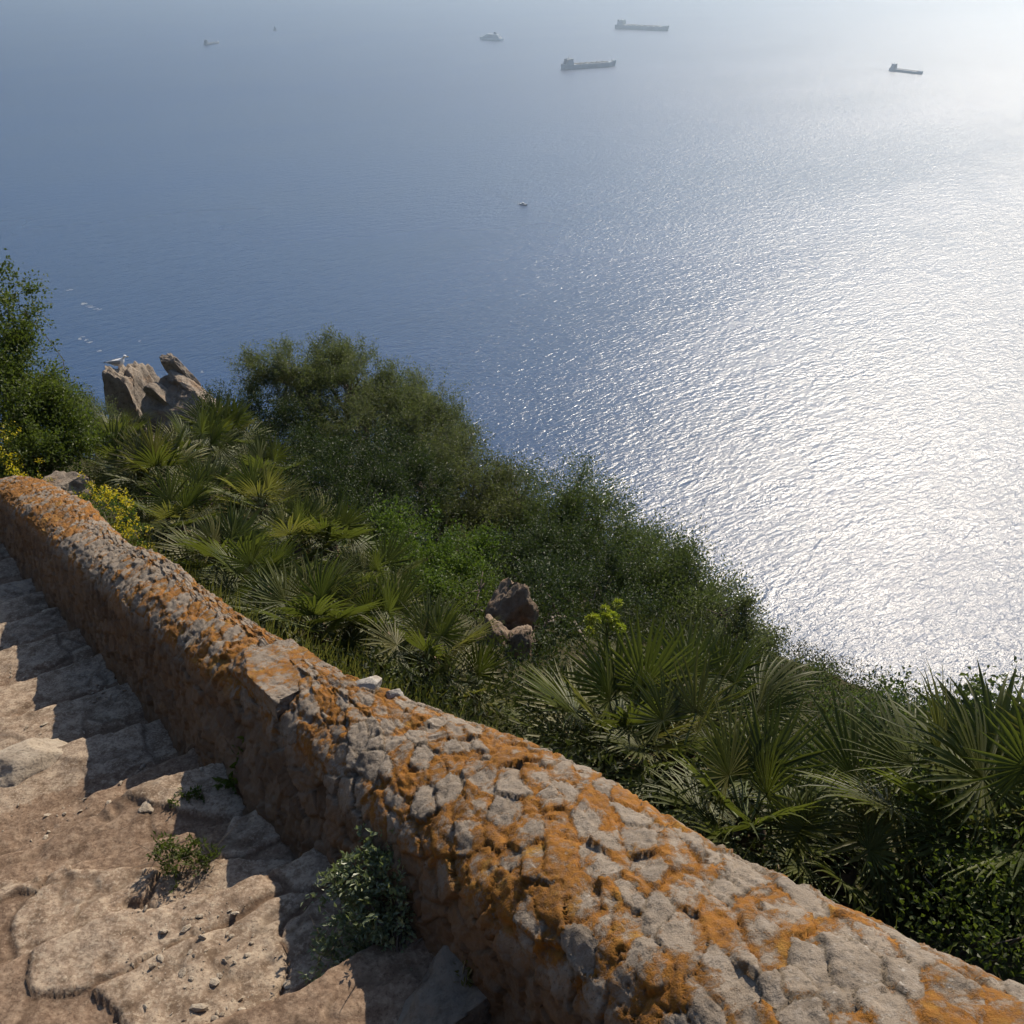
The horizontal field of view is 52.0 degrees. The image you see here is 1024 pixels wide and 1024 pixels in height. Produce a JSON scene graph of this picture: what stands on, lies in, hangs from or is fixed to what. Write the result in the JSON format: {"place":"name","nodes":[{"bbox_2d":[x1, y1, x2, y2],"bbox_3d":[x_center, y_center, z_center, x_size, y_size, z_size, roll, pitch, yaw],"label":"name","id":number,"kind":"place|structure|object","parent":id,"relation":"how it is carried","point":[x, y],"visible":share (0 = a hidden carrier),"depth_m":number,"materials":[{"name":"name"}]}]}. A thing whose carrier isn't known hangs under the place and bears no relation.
{"place":"outdoors","nodes":[
{"label":"outdoors","id":0,"kind":"place"},
{"bbox_2d":[2,545,299,1021],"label":"gravel","id":1,"kind":"structure","parent":0,"point":[215,981],"depth_m":2.53,"materials":[{"name":"beige gravel"}]},
{"bbox_2d":[0,543,490,1023],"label":"path","id":2,"kind":"structure","parent":0,"point":[71,901],"depth_m":2.87,"materials":[{"name":"stone"}]},
{"bbox_2d":[0,737,67,787],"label":"step stone","id":3,"kind":"object","parent":2,"relation":"on","point":[21,762],"visible":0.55,"depth_m":4.14,"materials":[{"name":"stone"}]},
{"bbox_2d":[138,801,153,812],"bbox_3d":[-1.145,0.931,3.325,0.063,0.034,0.075,0,29,0],"label":"stone","id":4,"kind":"object","parent":2,"relation":"on","point":[146,806],"visible":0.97,"depth_m":3.30,"materials":[{"name":"stone"}]},
{"bbox_2d":[122,763,204,828],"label":"weed","id":5,"kind":"object","parent":2,"relation":"on","point":[189,792],"visible":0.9,"depth_m":3.33,"materials":[{"name":"green plant"}]},
{"bbox_2d":[128,801,240,892],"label":"weed","id":6,"kind":"object","parent":2,"relation":"on","point":[180,854],"visible":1,"depth_m":2.93,"materials":[{"name":"green plant"}]},
{"bbox_2d":[200,736,243,794],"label":"weed","id":7,"kind":"object","parent":2,"relation":"on","point":[224,781],"visible":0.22,"depth_m":3.36,"materials":[{"name":"green plant"}]},
{"bbox_2d":[297,822,422,985],"bbox_3d":[-0.320,0.929,2.447,0.409,0.325,0.394,-16,33,-26],"label":"shrub","id":8,"kind":"object","parent":2,"relation":"on","point":[380,928],"visible":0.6,"depth_m":2.43,"materials":[{"name":"green plant"}]},
{"bbox_2d":[396,945,491,1023],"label":"step stone","id":9,"kind":"object","parent":2,"relation":"on","point":[439,995],"visible":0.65,"depth_m":2.19,"materials":[{"name":"grey stone"}]},
{"bbox_2d":[0,0,1023,707],"bbox_3d":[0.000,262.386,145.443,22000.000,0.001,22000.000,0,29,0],"label":"sea","id":10,"kind":"structure","parent":0,"point":[748,274],"depth_m":1159.84,"materials":[{"name":"liquid"}]},
{"bbox_2d":[203,40,218,45],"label":"coaster","id":11,"kind":"object","parent":10,"relation":"on","point":[205,43],"visible":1,"depth_m":3125.79,"materials":[{"name":"grey paint"}]},
{"bbox_2d":[67,68,887,372],"bbox_3d":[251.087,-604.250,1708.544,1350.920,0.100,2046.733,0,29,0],"label":"foam","id":12,"kind":"object","parent":10,"relation":"on","point":[487,190],"visible":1,"depth_m":963.65,"materials":[{"name":"grey"}]},
{"bbox_2d":[479,32,502,40],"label":"ferry","id":13,"kind":"object","parent":10,"relation":"on","point":[494,37],"visible":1,"depth_m":3249.97,"materials":[{"name":"white paint"}]},
{"bbox_2d":[561,56,615,69],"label":"cargo ship","id":14,"kind":"object","parent":10,"relation":"on","point":[568,63],"visible":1,"depth_m":2593.57,"materials":[{"name":"grey paint"}]},
{"bbox_2d":[615,18,668,30],"bbox_3d":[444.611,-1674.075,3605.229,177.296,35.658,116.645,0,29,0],"label":"cargo ship","id":15,"kind":"object","parent":10,"relation":"on","point":[621,24],"visible":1,"depth_m":3600.25,"materials":[{"name":"grey paint"}]},
{"bbox_2d":[889,62,922,73],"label":"tanker","id":16,"kind":"object","parent":10,"relation":"on","point":[893,67],"visible":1,"depth_m":2528.20,"materials":[{"name":"grey paint"}]},
{"bbox_2d":[32,459,1023,983],"bbox_3d":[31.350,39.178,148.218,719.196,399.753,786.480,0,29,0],"label":"hillside","id":17,"kind":"structure","parent":0,"point":[1010,963],"depth_m":6.10,"materials":[{"name":"green plant"}]},
{"bbox_2d":[0,420,24,477],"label":"flowering plant","id":18,"kind":"object","parent":17,"relation":"on","point":[2,455],"visible":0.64,"depth_m":10.33,"materials":[{"name":"yellow plant"}]},
{"bbox_2d":[0,248,115,479],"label":"shrub","id":19,"kind":"object","parent":17,"relation":"on","point":[48,403],"visible":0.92,"depth_m":11.04,"materials":[{"name":"green plant"}]},
{"bbox_2d":[14,458,109,497],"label":"flowering plant","id":20,"kind":"object","parent":17,"relation":"on","point":[39,475],"visible":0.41,"depth_m":9.89,"materials":[{"name":"yellow plant"}]},
{"bbox_2d":[43,471,94,497],"bbox_3d":[-4.340,-0.209,10.197,0.425,0.336,0.462,16,33,27],"label":"boulder","id":21,"kind":"object","parent":17,"relation":"on","point":[64,480],"visible":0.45,"depth_m":10.12,"materials":[{"name":"grey stone"}]},
{"bbox_2d":[70,380,125,476],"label":"shrub","id":22,"kind":"object","parent":17,"relation":"on","point":[106,410],"visible":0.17,"depth_m":18.49,"materials":[{"name":"green plant"}]},
{"bbox_2d":[72,483,154,548],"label":"flowering plant","id":23,"kind":"object","parent":17,"relation":"on","point":[132,531],"visible":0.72,"depth_m":8.32,"materials":[{"name":"yellow plant"}]},
{"bbox_2d":[83,405,157,483],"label":"fan palm","id":24,"kind":"object","parent":17,"relation":"on","point":[141,422],"visible":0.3,"depth_m":15.46,"materials":[{"name":"green plant"}]},
{"bbox_2d":[72,413,177,531],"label":"fan palm","id":25,"kind":"object","parent":17,"relation":"on","point":[104,450],"visible":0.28,"depth_m":11.49,"materials":[{"name":"green plant"}]},
{"bbox_2d":[102,361,185,468],"bbox_3d":[-8.594,-1.284,25.367,1.575,5.177,1.960,0,29,0],"label":"rock","id":26,"kind":"object","parent":17,"relation":"on","point":[123,384],"visible":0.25,"depth_m":23.92,"materials":[{"name":"grey stone"}]},
{"bbox_2d":[104,355,127,367],"bbox_3d":[-9.067,-3.446,24.070,0.600,0.326,0.192,0,29,0],"label":"gull","id":27,"kind":"object","parent":26,"relation":"on","point":[118,362],"visible":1,"depth_m":24.01,"materials":[{"name":"white"}]},
{"bbox_2d":[90,414,224,543],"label":"fan palm","id":28,"kind":"object","parent":17,"relation":"on","point":[143,459],"visible":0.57,"depth_m":11.09,"materials":[{"name":"green plant"}]},
{"bbox_2d":[109,463,229,579],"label":"fan palm","id":29,"kind":"object","parent":17,"relation":"on","point":[186,497],"visible":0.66,"depth_m":9.38,"materials":[{"name":"green plant"}]},
{"bbox_2d":[140,353,222,436],"bbox_3d":[-7.407,-2.338,23.378,1.614,2.110,1.421,14,32,24],"label":"rock pinnacle","id":30,"kind":"object","parent":17,"relation":"on","point":[174,387],"visible":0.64,"depth_m":23.06,"materials":[{"name":"grey stone"}]},
{"bbox_2d":[149,399,245,511],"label":"fan palm","id":31,"kind":"object","parent":17,"relation":"on","point":[218,439],"visible":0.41,"depth_m":12.38,"materials":[{"name":"green plant"}]},
{"bbox_2d":[157,452,252,563],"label":"fan palm","id":32,"kind":"object","parent":17,"relation":"on","point":[220,471],"visible":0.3,"depth_m":10.15,"materials":[{"name":"green plant"}]},
{"bbox_2d":[147,495,288,597],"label":"fan palm","id":33,"kind":"object","parent":17,"relation":"on","point":[195,546],"visible":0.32,"depth_m":7.95,"materials":[{"name":"green plant"}]},
{"bbox_2d":[175,388,272,509],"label":"fan palm","id":34,"kind":"object","parent":17,"relation":"on","point":[237,419],"visible":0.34,"depth_m":14.16,"materials":[{"name":"green plant"}]},
{"bbox_2d":[201,452,314,552],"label":"fan palm","id":35,"kind":"object","parent":17,"relation":"on","point":[264,485],"visible":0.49,"depth_m":9.52,"materials":[{"name":"green plant"}]},
{"bbox_2d":[184,375,331,511],"bbox_3d":[-4.063,-0.735,16.002,2.398,2.647,4.228,-22,36,-34],"label":"shrub","id":36,"kind":"object","parent":17,"relation":"on","point":[294,413],"visible":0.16,"depth_m":15.57,"materials":[{"name":"green plant"}]},
{"bbox_2d":[193,526,326,621],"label":"fan palm","id":37,"kind":"object","parent":17,"relation":"on","point":[237,567],"visible":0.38,"depth_m":7.34,"materials":[{"name":"green plant"}]},
{"bbox_2d":[222,433,315,517],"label":"fan palm","id":38,"kind":"object","parent":17,"relation":"on","point":[259,450],"visible":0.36,"depth_m":12.15,"materials":[{"name":"green plant"}]},
{"bbox_2d":[246,486,344,581],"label":"fan palm","id":39,"kind":"object","parent":17,"relation":"on","point":[288,524],"visible":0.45,"depth_m":8.58,"materials":[{"name":"green plant"}]},
{"bbox_2d":[223,546,390,676],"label":"fan palm","id":40,"kind":"object","parent":17,"relation":"on","point":[292,594],"visible":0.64,"depth_m":6.49,"materials":[{"name":"green plant"}]},
{"bbox_2d":[214,488,431,600],"bbox_3d":[-1.681,0.529,9.431,1.713,1.448,3.067,-19,34,-31],"label":"shrub","id":41,"kind":"object","parent":17,"relation":"on","point":[389,536],"visible":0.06,"depth_m":9.42,"materials":[{"name":"green plant"}]},
{"bbox_2d":[283,485,379,578],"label":"fan palm","id":42,"kind":"object","parent":17,"relation":"on","point":[351,531],"visible":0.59,"depth_m":8.77,"materials":[{"name":"green plant"}]},
{"bbox_2d":[220,320,488,536],"bbox_3d":[-2.444,-1.008,16.898,3.092,3.859,4.281,-25,37,-37],"label":"tree","id":43,"kind":"object","parent":17,"relation":"on","point":[417,408],"visible":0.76,"depth_m":16.22,"materials":[{"name":"green plant"}]},
{"bbox_2d":[248,411,469,555],"bbox_3d":[-1.960,-0.154,12.384,2.866,1.879,3.664,0,29,0],"label":"shrub","id":44,"kind":"object","parent":17,"relation":"on","point":[373,475],"visible":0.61,"depth_m":12.32,"materials":[{"name":"green plant"}]},
{"bbox_2d":[307,562,441,667],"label":"fan palm","id":45,"kind":"object","parent":17,"relation":"on","point":[393,605],"visible":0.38,"depth_m":6.62,"materials":[{"name":"green plant"}]},
{"bbox_2d":[321,526,427,612],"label":"fan palm","id":46,"kind":"object","parent":17,"relation":"on","point":[382,561],"visible":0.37,"depth_m":8.41,"materials":[{"name":"green plant"}]},
{"bbox_2d":[348,589,504,713],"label":"fan palm","id":47,"kind":"object","parent":17,"relation":"on","point":[436,627],"visible":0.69,"depth_m":6.25,"materials":[{"name":"green plant"}]},
{"bbox_2d":[360,489,516,605],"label":"shrub","id":48,"kind":"object","parent":17,"relation":"on","point":[435,556],"visible":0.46,"depth_m":10.48,"materials":[{"name":"green plant"}]},
{"bbox_2d":[405,540,516,624],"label":"shrub","id":49,"kind":"object","parent":17,"relation":"on","point":[476,600],"visible":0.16,"depth_m":8.96,"materials":[{"name":"green plant"}]},
{"bbox_2d":[407,630,524,717],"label":"fan palm","id":50,"kind":"object","parent":17,"relation":"on","point":[481,662],"visible":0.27,"depth_m":6.27,"materials":[{"name":"green plant"}]},
{"bbox_2d":[388,412,565,578],"bbox_3d":[-0.451,-0.023,14.170,2.927,2.110,3.379,0,29,0],"label":"tree","id":51,"kind":"object","parent":17,"relation":"on","point":[484,500],"visible":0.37,"depth_m":13.88,"materials":[{"name":"green plant"}]},
{"bbox_2d":[485,614,509,646],"bbox_3d":[-0.075,1.021,7.594,0.250,0.622,0.391,0,29,0],"label":"boulder","id":52,"kind":"object","parent":17,"relation":"on","point":[498,624],"visible":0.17,"depth_m":7.43,"materials":[{"name":"beige stone"}]},
{"bbox_2d":[0,475,1023,1023],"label":"stone wall","id":53,"kind":"structure","parent":17,"relation":"on","point":[546,885],"depth_m":2.27,"materials":[{"name":"stone"}]},
{"bbox_2d":[355,675,381,689],"bbox_3d":[-0.435,0.516,3.095,0.100,0.054,0.086,0,29,0],"label":"loose stone","id":54,"kind":"object","parent":53,"relation":"on","point":[373,682],"visible":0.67,"depth_m":3.08,"materials":[{"name":"white stone"}]},
{"bbox_2d":[386,688,403,698],"bbox_3d":[-0.333,0.527,3.006,0.054,0.051,0.042,-9,30,-15],"label":"loose stone","id":55,"kind":"object","parent":53,"relation":"on","point":[393,693],"visible":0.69,"depth_m":2.99,"materials":[{"name":"grey stone"}]},
{"bbox_2d":[453,956,473,987],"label":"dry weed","id":56,"kind":"object","parent":53,"relation":"attached to","point":[469,969],"visible":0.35,"depth_m":2.20,"materials":[{"name":"plant"}]},
{"bbox_2d":[485,578,538,629],"bbox_3d":[-0.001,0.719,8.010,0.419,0.540,0.451,0,29,0],"label":"boulder","id":57,"kind":"object","parent":17,"relation":"on","point":[516,606],"visible":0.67,"depth_m":7.85,"materials":[{"name":"grey stone"}]},
{"bbox_2d":[1,443,1023,978],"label":"undergrowth","id":58,"kind":"object","parent":17,"relation":"on","point":[417,685],"visible":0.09,"depth_m":5.71,"materials":[{"name":"green plant"}]},
{"bbox_2d":[508,624,535,659],"bbox_3d":[0.077,1.054,7.530,0.254,0.702,0.494,0,29,0],"label":"boulder","id":59,"kind":"object","parent":17,"relation":"on","point":[519,633],"visible":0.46,"depth_m":7.25,"materials":[{"name":"grey stone"}]},
{"bbox_2d":[493,657,622,766],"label":"fan palm","id":60,"kind":"object","parent":17,"relation":"on","point":[515,714],"visible":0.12,"depth_m":5.88,"materials":[{"name":"green plant"}]},
{"bbox_2d":[434,506,687,666],"bbox_3d":[0.376,0.826,9.820,2.772,2.736,5.234,0,29,0],"label":"shrub","id":61,"kind":"object","parent":17,"relation":"on","point":[552,572],"visible":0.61,"depth_m":10.74,"materials":[{"name":"green plant"}]},
{"bbox_2d":[489,447,691,605],"bbox_3d":[0.798,0.523,13.102,2.541,2.263,2.542,-16,33,-26],"label":"tree","id":62,"kind":"object","parent":17,"relation":"on","point":[572,501],"visible":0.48,"depth_m":13.01,"materials":[{"name":"green plant"}]},
{"bbox_2d":[583,598,626,761],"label":"flower stalk","id":63,"kind":"object","parent":17,"relation":"on","point":[608,614],"visible":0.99,"depth_m":5.27,"materials":[{"name":"green plant"}]},
{"bbox_2d":[505,612,752,814],"bbox_3d":[0.565,1.191,5.464,1.311,1.281,1.294,0,29,0],"label":"fan palm","id":64,"kind":"object","parent":17,"relation":"on","point":[611,683],"visible":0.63,"depth_m":5.36,"materials":[{"name":"green plant"}]},
{"bbox_2d":[478,618,860,838],"bbox_3d":[0.826,1.271,6.088,2.129,1.384,2.272,0,29,0],"label":"shrub","id":65,"kind":"object","parent":17,"relation":"on","point":[724,694],"visible":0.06,"depth_m":6.57,"materials":[{"name":"green plant"}]},
{"bbox_2d":[590,505,761,642],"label":"tree","id":66,"kind":"object","parent":17,"relation":"on","point":[671,574],"visible":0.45,"depth_m":11.54,"materials":[{"name":"green plant"}]},
{"bbox_2d":[586,645,781,828],"bbox_3d":[0.793,1.180,5.066,0.924,0.924,1.040,0,29,0],"label":"fan palm","id":67,"kind":"object","parent":17,"relation":"on","point":[684,704],"visible":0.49,"depth_m":5.02,"materials":[{"name":"green plant"}]},
{"bbox_2d":[626,604,830,755],"bbox_3d":[1.185,1.112,5.949,1.215,1.007,1.215,0,29,0],"label":"fan palm","id":68,"kind":"object","parent":17,"relation":"on","point":[738,674],"visible":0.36,"depth_m":5.99,"materials":[{"name":"green plant"}]},
{"bbox_2d":[658,572,800,677],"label":"tree","id":69,"kind":"object","parent":17,"relation":"on","point":[742,619],"visible":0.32,"depth_m":10.42,"materials":[{"name":"green plant"}]},
{"bbox_2d":[635,689,889,879],"bbox_3d":[1.017,1.306,4.330,1.079,1.182,1.047,0,29,0],"label":"fan palm","id":70,"kind":"object","parent":17,"relation":"on","point":[747,763],"visible":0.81,"depth_m":4.26,"materials":[{"name":"green plant"}]},
{"bbox_2d":[749,650,915,729],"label":"shrub","id":71,"kind":"object","parent":17,"relation":"on","point":[825,678],"visible":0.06,"depth_m":8.41,"materials":[{"name":"green plant"}]},
{"bbox_2d":[753,778,931,919],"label":"fan palm","id":72,"kind":"object","parent":17,"relation":"on","point":[826,875],"visible":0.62,"depth_m":3.98,"materials":[{"name":"green plant"}]},
{"bbox_2d":[764,748,925,892],"bbox_3d":[1.466,1.363,4.589,1.055,0.746,0.965,-23,36,-35],"label":"shrub","id":73,"kind":"object","parent":17,"relation":"on","point":[846,817],"visible":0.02,"depth_m":4.57,"materials":[{"name":"green plant"}]},
{"bbox_2d":[732,683,1015,900],"bbox_3d":[1.606,1.554,4.521,1.295,1.242,1.347,0,29,0],"label":"fan palm","id":74,"kind":"object","parent":17,"relation":"on","point":[846,765],"visible":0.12,"depth_m":4.60,"materials":[{"name":"green plant"}]},
{"bbox_2d":[784,665,1010,813],"bbox_3d":[2.118,1.306,5.951,1.392,1.347,1.583,0,29,0],"label":"shrub","id":75,"kind":"object","parent":17,"relation":"on","point":[898,700],"visible":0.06,"depth_m":6.28,"materials":[{"name":"green plant"}]},
{"bbox_2d":[790,659,1023,926],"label":"fan palm","id":76,"kind":"object","parent":17,"relation":"on","point":[858,791],"visible":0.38,"depth_m":4.05,"materials":[{"name":"green plant"}]},
{"bbox_2d":[846,655,1023,956],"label":"shrub","id":77,"kind":"object","parent":17,"relation":"on","point":[1006,834],"visible":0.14,"depth_m":4.17,"materials":[{"name":"green plant"}]},
{"bbox_2d":[861,791,1023,984],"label":"shrub","id":78,"kind":"object","parent":17,"relation":"on","point":[994,893],"visible":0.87,"depth_m":3.48,"materials":[{"name":"green plant"}]},
{"bbox_2d":[866,656,1023,915],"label":"fan palm","id":79,"kind":"object","parent":17,"relation":"on","point":[962,765],"visible":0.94,"depth_m":3.84,"materials":[{"name":"green plant"}]}
]}

